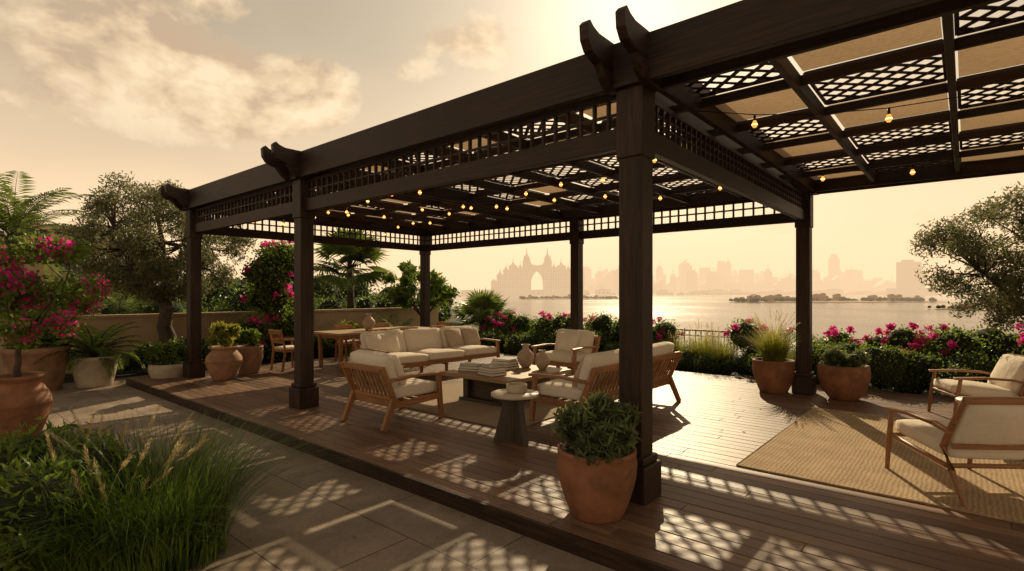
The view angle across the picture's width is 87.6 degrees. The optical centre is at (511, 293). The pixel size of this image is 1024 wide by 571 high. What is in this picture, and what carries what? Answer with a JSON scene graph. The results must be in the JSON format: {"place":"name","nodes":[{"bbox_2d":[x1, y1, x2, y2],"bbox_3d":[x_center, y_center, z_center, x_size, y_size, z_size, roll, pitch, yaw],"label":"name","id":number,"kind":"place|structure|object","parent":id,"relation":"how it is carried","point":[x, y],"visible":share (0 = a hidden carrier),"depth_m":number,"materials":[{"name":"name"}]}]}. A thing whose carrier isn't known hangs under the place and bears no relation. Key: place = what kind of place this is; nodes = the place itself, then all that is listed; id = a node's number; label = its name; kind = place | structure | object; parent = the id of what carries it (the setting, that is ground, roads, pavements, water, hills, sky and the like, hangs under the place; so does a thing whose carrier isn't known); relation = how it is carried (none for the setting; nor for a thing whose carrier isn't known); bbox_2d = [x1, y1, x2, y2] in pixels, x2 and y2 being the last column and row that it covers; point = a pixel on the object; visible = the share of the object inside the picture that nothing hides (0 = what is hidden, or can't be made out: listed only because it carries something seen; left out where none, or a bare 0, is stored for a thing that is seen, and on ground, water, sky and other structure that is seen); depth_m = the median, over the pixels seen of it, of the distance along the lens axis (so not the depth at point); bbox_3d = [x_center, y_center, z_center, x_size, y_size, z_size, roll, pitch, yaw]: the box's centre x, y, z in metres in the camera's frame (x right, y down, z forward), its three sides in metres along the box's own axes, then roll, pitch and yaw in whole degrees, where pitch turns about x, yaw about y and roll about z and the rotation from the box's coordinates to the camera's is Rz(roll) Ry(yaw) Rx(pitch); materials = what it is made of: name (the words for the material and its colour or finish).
{"place":"outdoors","nodes":[
{"label":"outdoors","id":0,"kind":"place"},
{"bbox_2d":[0,224,123,288],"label":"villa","id":1,"kind":"object","parent":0,"point":[37,267],"visible":0.01,"depth_m":37.20,"materials":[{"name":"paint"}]},
{"bbox_2d":[0,307,439,373],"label":"garden wall","id":2,"kind":"structure","parent":0,"point":[326,319],"depth_m":13.73,"materials":[{"name":"paint"}]},
{"bbox_2d":[43,375,615,570],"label":"stone patio","id":3,"kind":"structure","parent":0,"point":[390,527],"depth_m":4.04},
{"bbox_2d":[0,310,75,390],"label":"potted shrub","id":4,"kind":"object","parent":3,"relation":"on","point":[53,380],"visible":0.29,"depth_m":9.33,"materials":[{"name":"brown ceramic"}]},
{"bbox_2d":[0,228,114,442],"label":"potted bougainvillea","id":5,"kind":"object","parent":3,"relation":"on","point":[26,398],"visible":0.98,"depth_m":6.17,"materials":[{"name":"plant"}]},
{"bbox_2d":[34,322,145,387],"bbox_3d":[-7.833,1.131,9.971,1.822,1.187,1.827,0,0,40],"label":"potted cycad","id":6,"kind":"object","parent":3,"relation":"on","point":[94,363],"visible":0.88,"depth_m":9.79,"materials":[{"name":"plant"}]},
{"bbox_2d":[55,383,851,569],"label":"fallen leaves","id":7,"kind":"object","parent":3,"relation":"on","point":[333,475],"visible":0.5,"depth_m":5.28,"materials":[{"name":"brown plant"}]},
{"bbox_2d":[0,0,1023,292],"label":"sky","id":8,"kind":"structure","parent":0,"point":[190,92],"materials":[{"name":"beige"}]},
{"bbox_2d":[63,310,962,397],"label":"ground","id":9,"kind":"structure","parent":0,"point":[70,379],"depth_m":11.49,"materials":[{"name":"soil"}]},
{"bbox_2d":[0,171,100,282],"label":"date palm","id":10,"kind":"object","parent":9,"relation":"on","point":[14,221],"visible":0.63,"depth_m":20.23,"materials":[{"name":"green plant"}]},
{"bbox_2d":[9,273,102,314],"bbox_3d":[-12.846,0.903,13.583,4.310,3.182,4.834,0,0,10],"label":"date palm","id":11,"kind":"object","parent":9,"relation":"on","point":[58,308],"depth_m":13.71,"materials":[{"name":"green plant"}]},
{"bbox_2d":[44,264,185,313],"bbox_3d":[-12.087,0.588,16.126,4.332,3.313,4.472,0,0,0],"label":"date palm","id":12,"kind":"object","parent":9,"relation":"on","point":[130,301],"visible":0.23,"depth_m":15.83,"materials":[{"name":"green plant"}]},
{"bbox_2d":[65,336,220,375],"bbox_3d":[-8.022,1.370,11.555,3.646,0.829,1.120,0,0,-38],"label":"border planting","id":13,"kind":"object","parent":9,"relation":"on","point":[133,364],"visible":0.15,"depth_m":11.44,"materials":[{"name":"green plant"}]},
{"bbox_2d":[51,170,258,343],"bbox_3d":[-8.179,-0.445,12.381,4.177,4.584,4.081,0,0,40],"label":"olive tree","id":14,"kind":"object","parent":9,"relation":"on","point":[145,268],"visible":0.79,"depth_m":11.44,"materials":[{"name":"green plant"}]},
{"bbox_2d":[0,396,404,570],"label":"ornamental grass","id":15,"kind":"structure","parent":9,"relation":"on","point":[77,503],"depth_m":3.20,"materials":[{"name":"green plant"}]},
{"bbox_2d":[26,280,386,315],"bbox_3d":[-11.102,0.877,16.656,3.422,2.985,17.059,0,0,40],"label":"background shrubbery","id":16,"kind":"object","parent":9,"relation":"on","point":[152,309],"visible":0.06,"depth_m":16.83,"materials":[{"name":"green plant"}]},
{"bbox_2d":[24,272,460,314],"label":"background trees","id":17,"kind":"object","parent":9,"relation":"on","point":[318,290],"visible":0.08,"depth_m":31.60,"materials":[{"name":"green plant"}]},
{"bbox_2d":[183,334,338,360],"bbox_3d":[-5.255,1.452,14.730,7.081,0.960,1.255,0,0,-43],"label":"border planting","id":18,"kind":"object","parent":9,"relation":"on","point":[329,351],"visible":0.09,"depth_m":14.38,"materials":[{"name":"green plant"}]},
{"bbox_2d":[236,240,314,361],"bbox_3d":[-6.065,0.185,13.694,2.703,3.269,1.883,0,0,71],"label":"bougainvillea bush","id":19,"kind":"object","parent":9,"relation":"on","point":[268,272],"visible":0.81,"depth_m":13.07,"materials":[{"name":"green plant"}]},
{"bbox_2d":[183,282,455,321],"bbox_3d":[-5.741,0.821,18.530,2.365,2.379,10.192,0,0,40],"label":"background shrubbery","id":20,"kind":"object","parent":9,"relation":"on","point":[234,304],"visible":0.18,"depth_m":18.28,"materials":[{"name":"green plant"}]},
{"bbox_2d":[323,319,363,355],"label":"border shrub","id":21,"kind":"object","parent":9,"relation":"on","point":[331,341],"visible":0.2,"depth_m":14.42,"materials":[{"name":"green plant"}]},
{"bbox_2d":[314,227,399,308],"bbox_3d":[-5.679,-0.296,18.304,3.510,4.260,3.308,0,0,40],"label":"fan palm","id":22,"kind":"object","parent":9,"relation":"on","point":[350,280],"visible":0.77,"depth_m":17.72,"materials":[{"name":"green plant"}]},
{"bbox_2d":[362,310,414,326],"bbox_3d":[-3.465,1.177,15.579,1.999,1.392,2.152,0,0,40],"label":"cycad","id":23,"kind":"object","parent":9,"relation":"on","point":[390,321],"visible":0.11,"depth_m":15.75,"materials":[{"name":"green plant"}]},
{"bbox_2d":[380,260,459,315],"bbox_3d":[-3.031,0.340,17.652,3.152,2.996,2.260,0,0,40],"label":"frangipani tree","id":24,"kind":"object","parent":9,"relation":"on","point":[405,290],"visible":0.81,"depth_m":17.17,"materials":[{"name":"green plant"}]},
{"bbox_2d":[450,288,514,330],"bbox_3d":[-0.968,0.804,16.986,2.641,2.075,2.428,0,0,40],"label":"fan palm","id":25,"kind":"object","parent":9,"relation":"on","point":[478,306],"visible":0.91,"depth_m":16.75,"materials":[{"name":"green plant"}]},
{"bbox_2d":[479,324,618,354],"bbox_3d":[0.808,1.293,14.305,5.169,1.162,1.400,0,0,40],"label":"boxwood hedge","id":26,"kind":"object","parent":9,"relation":"on","point":[510,343],"visible":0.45,"depth_m":14.41,"materials":[{"name":"green plant"}]},
{"bbox_2d":[126,354,1023,570],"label":"wooden deck","id":27,"kind":"structure","parent":9,"relation":"on","point":[712,507],"depth_m":4.57,"materials":[{"name":"brown wood"}]},
{"bbox_2d":[143,341,186,378],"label":"potted shrub","id":28,"kind":"object","parent":27,"relation":"on","point":[165,359],"visible":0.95,"depth_m":10.10,"materials":[{"name":"green plant"}]},
{"bbox_2d":[205,320,242,380],"bbox_3d":[-5.377,1.038,9.959,0.627,1.124,0.626,0,0,-16],"label":"potted croton","id":29,"kind":"object","parent":27,"relation":"on","point":[223,360],"visible":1,"depth_m":9.79,"materials":[{"name":"ceramic"}]},
{"bbox_2d":[233,328,263,373],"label":"potted shrub","id":30,"kind":"object","parent":27,"relation":"on","point":[252,352],"visible":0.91,"depth_m":10.58,"materials":[{"name":"brown ceramic"}]},
{"bbox_2d":[268,329,293,371],"bbox_3d":[-4.719,1.174,11.193,0.535,0.858,0.565,0,0,38],"label":"dining chair","id":31,"kind":"object","parent":27,"relation":"on","point":[284,348],"visible":0.77,"depth_m":11.04,"materials":[{"name":"brown wood"}]},
{"bbox_2d":[334,324,360,361],"bbox_3d":[-3.840,1.174,12.591,0.565,0.858,0.535,0,0,40],"label":"dining chair","id":32,"kind":"object","parent":27,"relation":"on","point":[346,342],"visible":0.44,"depth_m":12.53,"materials":[{"name":"brown wood"}]},
{"bbox_2d":[352,329,386,351],"bbox_3d":[-3.033,1.174,11.379,0.565,0.858,0.535,0,0,40],"label":"dining chair","id":33,"kind":"object","parent":27,"relation":"on","point":[353,340],"visible":0.12,"depth_m":11.29,"materials":[{"name":"brown wood"}]},
{"bbox_2d":[314,326,429,368],"bbox_3d":[-3.173,1.221,12.549,1.050,0.762,2.700,0,0,40],"label":"dining table","id":34,"kind":"object","parent":27,"relation":"on","point":[340,335],"visible":0.42,"depth_m":11.71,"materials":[{"name":"brown wood"}]},
{"bbox_2d":[362,313,374,329],"bbox_3d":[-3.292,0.648,12.256,0.288,0.384,0.288,0,0,40],"label":"ceramic vase","id":35,"kind":"object","parent":34,"relation":"on","point":[368,322],"visible":0.88,"depth_m":12.17,"materials":[{"name":"ceramic"}]},
{"bbox_2d":[374,323,389,327],"bbox_3d":[-3.127,1.174,13.429,0.565,0.858,0.535,0,0,40],"label":"dining chair","id":36,"kind":"object","parent":27,"relation":"on","point":[376,325],"visible":0.13,"depth_m":13.58,"materials":[{"name":"brown wood"}]},
{"bbox_2d":[340,350,444,431],"bbox_3d":[-1.520,1.156,6.793,0.895,0.909,0.976,0,0,40],"label":"teak armchair","id":37,"kind":"object","parent":27,"relation":"on","point":[381,378],"visible":1,"depth_m":6.52,"materials":[{"name":"brown wood"}]},
{"bbox_2d":[400,327,417,330],"bbox_3d":[-2.482,1.174,12.027,0.565,0.858,0.535,0,0,40],"label":"dining chair","id":38,"kind":"object","parent":27,"relation":"on","point":[404,328],"visible":0.04,"depth_m":11.81,"materials":[{"name":"brown wood"}]},
{"bbox_2d":[353,326,500,371],"bbox_3d":[-1.591,1.156,10.678,1.006,0.909,3.015,0,0,40],"label":"teak sofa","id":39,"kind":"object","parent":27,"relation":"on","point":[411,348],"visible":0.87,"depth_m":10.55,"materials":[{"name":"beige fabric"}]},
{"bbox_2d":[430,325,445,327],"bbox_3d":[-1.931,1.174,12.674,0.565,0.858,0.535,0,0,40],"label":"dining chair","id":40,"kind":"object","parent":27,"relation":"on","point":[438,326],"visible":0.04,"depth_m":12.49,"materials":[{"name":"brown wood"}]},
{"bbox_2d":[436,322,449,325],"bbox_3d":[-1.978,1.174,13.876,0.535,0.858,0.565,0,0,40],"label":"dining chair","id":41,"kind":"object","parent":27,"relation":"on","point":[444,323],"visible":0.12,"depth_m":14.04,"materials":[{"name":"brown wood"}]},
{"bbox_2d":[403,374,578,426],"bbox_3d":[0.119,1.592,8.664,2.968,0.016,3.868,0,0,40],"label":"woven rug","id":42,"kind":"object","parent":27,"relation":"on","point":[455,406],"visible":0.17,"depth_m":7.38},
{"bbox_2d":[441,364,570,406],"bbox_3d":[-0.071,1.391,8.202,1.350,0.428,1.500,0,0,40],"label":"coffee table","id":43,"kind":"object","parent":42,"relation":"on","point":[477,388],"visible":0.51,"depth_m":7.88,"materials":[{"name":"brown wood"}]},
{"bbox_2d":[458,362,483,371],"bbox_3d":[-0.611,1.123,8.201,0.356,0.107,0.280,0,0,23],"label":"book stack","id":44,"kind":"object","parent":43,"relation":"on","point":[470,366],"visible":0.79,"depth_m":8.11,"materials":[{"name":"paper"}]},
{"bbox_2d":[477,363,506,376],"bbox_3d":[-0.291,1.105,7.759,0.289,0.143,0.369,0,0,-38],"label":"book stack","id":45,"kind":"object","parent":43,"relation":"on","point":[492,370],"visible":1,"depth_m":7.66,"materials":[{"name":"paper"}]},
{"bbox_2d":[491,357,518,369],"bbox_3d":[-0.112,1.099,8.433,0.387,0.153,0.287,0,0,41],"label":"book stack","id":46,"kind":"object","parent":43,"relation":"on","point":[509,363],"visible":0.76,"depth_m":8.33,"materials":[{"name":"paper"}]},
{"bbox_2d":[517,344,533,367],"bbox_3d":[0.216,0.992,8.509,0.276,0.368,0.276,0,0,40],"label":"ceramic vase","id":47,"kind":"object","parent":43,"relation":"on","point":[525,356],"visible":1,"depth_m":8.42,"materials":[{"name":"ceramic"}]},
{"bbox_2d":[535,350,549,369],"bbox_3d":[0.470,1.024,8.267,0.228,0.304,0.228,0,0,40],"label":"ceramic vase","id":48,"kind":"object","parent":43,"relation":"on","point":[542,361],"visible":1,"depth_m":8.20,"materials":[{"name":"ceramic"}]},
{"bbox_2d":[531,329,600,375],"bbox_3d":[1.043,1.156,10.251,0.995,0.909,0.946,0,0,40],"label":"teak armchair","id":49,"kind":"object","parent":42,"relation":"on","point":[573,347],"visible":0.88,"depth_m":10.19,"materials":[{"name":"beige fabric"}]},
{"bbox_2d":[491,389,538,446],"bbox_3d":[0.032,1.335,5.777,0.520,0.530,0.520,0,0,40],"label":"round side table","id":50,"kind":"object","parent":27,"relation":"on","point":[511,426],"visible":0.83,"depth_m":5.72,"materials":[{"name":"stone"}]},
{"bbox_2d":[506,382,526,393],"bbox_3d":[0.051,1.024,5.800,0.230,0.090,0.230,0,0,40],"label":"ceramic bowl","id":51,"kind":"object","parent":50,"relation":"on","point":[516,387],"visible":1,"depth_m":5.71,"materials":[{"name":"ceramic"}]},
{"bbox_2d":[159,0,1023,505],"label":"pergola","id":52,"kind":"object","parent":27,"relation":"on","point":[645,90],"visible":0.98,"depth_m":5.43,"materials":[{"name":"brown wood"}]},
{"bbox_2d":[283,118,611,225],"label":"string lights","id":53,"kind":"object","parent":52,"relation":"attached to","point":[367,201],"visible":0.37,"depth_m":8.17,"materials":[{"name":"yellow glass"}]},
{"bbox_2d":[253,183,721,224],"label":"string lights","id":54,"kind":"object","parent":52,"relation":"attached to","point":[605,196],"visible":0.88,"depth_m":8.40,"materials":[{"name":"yellow glass"}]},
{"bbox_2d":[368,136,681,235],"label":"string lights","id":55,"kind":"object","parent":52,"relation":"attached to","point":[561,184],"visible":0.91,"depth_m":7.80,"materials":[{"name":"yellow glass"}]},
{"bbox_2d":[696,82,1023,127],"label":"string lights","id":56,"kind":"object","parent":52,"relation":"attached to","point":[888,118],"visible":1,"depth_m":4.12,"materials":[{"name":"black plastic"}]},
{"bbox_2d":[792,140,1022,180],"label":"string lights","id":57,"kind":"object","parent":52,"relation":"attached to","point":[912,171],"visible":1,"depth_m":5.88,"materials":[{"name":"black plastic"}]},
{"bbox_2d":[548,390,643,523],"bbox_3d":[0.620,1.142,3.879,0.757,0.915,0.678,0,0,40],"label":"potted olive shrub","id":58,"kind":"object","parent":27,"relation":"on","point":[596,460],"visible":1,"depth_m":3.68,"materials":[{"name":"orange ceramic"}]},
{"bbox_2d":[528,342,682,420],"bbox_3d":[1.372,1.157,7.302,0.976,0.908,2.465,0,0,40],"label":"teak loveseat","id":59,"kind":"object","parent":27,"relation":"on","point":[596,372],"visible":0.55,"depth_m":6.54,"materials":[{"name":"beige fabric"}]},
{"bbox_2d":[817,344,870,400],"bbox_3d":[5.046,1.177,8.116,0.707,0.846,0.700,0,0,40],"label":"potted succulent","id":60,"kind":"object","parent":27,"relation":"on","point":[843,376],"visible":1,"depth_m":7.92,"materials":[{"name":"orange ceramic"}]},
{"bbox_2d":[736,407,1023,523],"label":"jute rug","id":61,"kind":"object","parent":27,"relation":"on","point":[840,448],"visible":0.73,"depth_m":4.90,"materials":[{"name":"beige wicker"}]},
{"bbox_2d":[884,396,1023,507],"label":"lounge chair","id":62,"kind":"object","parent":61,"relation":"on","point":[984,427],"visible":0.98,"depth_m":4.11,"materials":[{"name":"beige fabric"}]},
{"bbox_2d":[955,396,964,402],"bbox_3d":[5.040,1.370,5.691,0.480,0.460,0.480,0,0,40],"label":"round side table","id":63,"kind":"object","parent":61,"relation":"on","point":[958,399],"visible":0.07,"depth_m":5.80,"materials":[{"name":"stone"}]},
{"bbox_2d":[927,353,1023,414],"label":"lounge chair","id":64,"kind":"object","parent":27,"relation":"on","point":[1006,378],"visible":0.82,"depth_m":6.58,"materials":[{"name":"beige fabric"}]},
{"bbox_2d":[478,309,685,349],"bbox_3d":[1.309,1.174,14.873,6.988,1.506,1.596,0,0,40],"label":"bougainvillea hedge","id":65,"kind":"object","parent":9,"relation":"on","point":[512,323],"visible":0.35,"depth_m":14.46,"materials":[{"name":"green plant"}]},
{"bbox_2d":[598,341,753,377],"bbox_3d":[3.589,1.489,11.868,3.777,0.715,1.058,0,0,40],"label":"boxwood hedge","id":66,"kind":"object","parent":9,"relation":"on","point":[696,363],"visible":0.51,"depth_m":11.11,"materials":[{"name":"green plant"}]},
{"bbox_2d":[676,329,764,356],"bbox_3d":[4.873,1.226,12.792,2.658,0.688,0.030,0,0,40],"label":"metal fence","id":67,"kind":"object","parent":9,"relation":"on","point":[685,330],"visible":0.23,"depth_m":13.01,"materials":[{"name":"black metal"}]},
{"bbox_2d":[723,318,1023,364],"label":"bougainvillea hedge","id":68,"kind":"object","parent":9,"relation":"on","point":[998,343],"visible":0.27,"depth_m":9.48,"materials":[{"name":"green plant"}]},
{"bbox_2d":[743,338,1023,396],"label":"boxwood hedge","id":69,"kind":"object","parent":9,"relation":"on","point":[899,370],"visible":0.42,"depth_m":8.82,"materials":[{"name":"green plant"}]},
{"bbox_2d":[907,181,1023,334],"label":"olive tree","id":70,"kind":"object","parent":9,"relation":"on","point":[1004,302],"visible":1,"depth_m":8.44,"materials":[{"name":"green plant"}]},
{"bbox_2d":[519,294,618,298],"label":"island","id":71,"kind":"structure","parent":0,"point":[567,297],"depth_m":454.37,"materials":[{"name":"plant"}]},
{"bbox_2d":[179,294,1023,356],"bbox_3d":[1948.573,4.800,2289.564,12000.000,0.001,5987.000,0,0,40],"label":"sea","id":72,"kind":"structure","parent":0,"point":[722,312],"depth_m":136.19,"materials":[{"name":"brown liquid"}]},
{"bbox_2d":[886,260,937,296],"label":"waterfront tower","id":73,"kind":"structure","parent":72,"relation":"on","point":[908,284],"depth_m":840.00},
{"bbox_2d":[377,289,885,295],"bbox_3d":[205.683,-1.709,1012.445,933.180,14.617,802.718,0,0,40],"label":"coast","id":74,"kind":"structure","parent":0,"point":[704,292],"depth_m":976.13,"materials":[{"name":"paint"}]},
{"bbox_2d":[491,248,583,294],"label":"arched hotel","id":75,"kind":"structure","parent":74,"relation":"on","point":[513,280],"depth_m":971.00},
{"bbox_2d":[583,254,993,293],"bbox_3d":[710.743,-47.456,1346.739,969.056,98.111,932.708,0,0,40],"label":"city skyline","id":76,"kind":"structure","parent":74,"relation":"on","point":[723,276],"depth_m":1278.41},
{"bbox_2d":[663,328,696,351],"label":"fountain grass","id":77,"kind":"object","parent":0,"point":[680,348],"depth_m":12.37,"materials":[{"name":"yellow plant"}]},
{"bbox_2d":[669,320,729,356],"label":"fountain grass","id":78,"kind":"object","parent":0,"point":[695,349],"depth_m":11.81,"materials":[{"name":"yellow plant"}]},
{"bbox_2d":[700,324,751,374],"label":"fountain grass","id":79,"kind":"object","parent":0,"point":[718,352],"depth_m":11.36,"materials":[{"name":"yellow plant"}]},
{"bbox_2d":[731,310,804,393],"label":"potted fountain grass","id":80,"kind":"object","parent":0,"point":[773,368],"depth_m":8.54,"materials":[{"name":"ceramic"}]},
{"bbox_2d":[777,331,821,359],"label":"fountain grass","id":81,"kind":"object","parent":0,"point":[790,355],"depth_m":9.92,"materials":[{"name":"green plant"}]},
{"bbox_2d":[729,293,941,302],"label":"island","id":82,"kind":"structure","parent":0,"point":[835,298],"depth_m":294.54,"materials":[{"name":"plant"}]},
{"bbox_2d":[928,303,995,310],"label":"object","id":83,"kind":"structure","parent":0,"point":[940,307],"depth_m":160.14,"materials":[{"name":"plant"}]}
]}

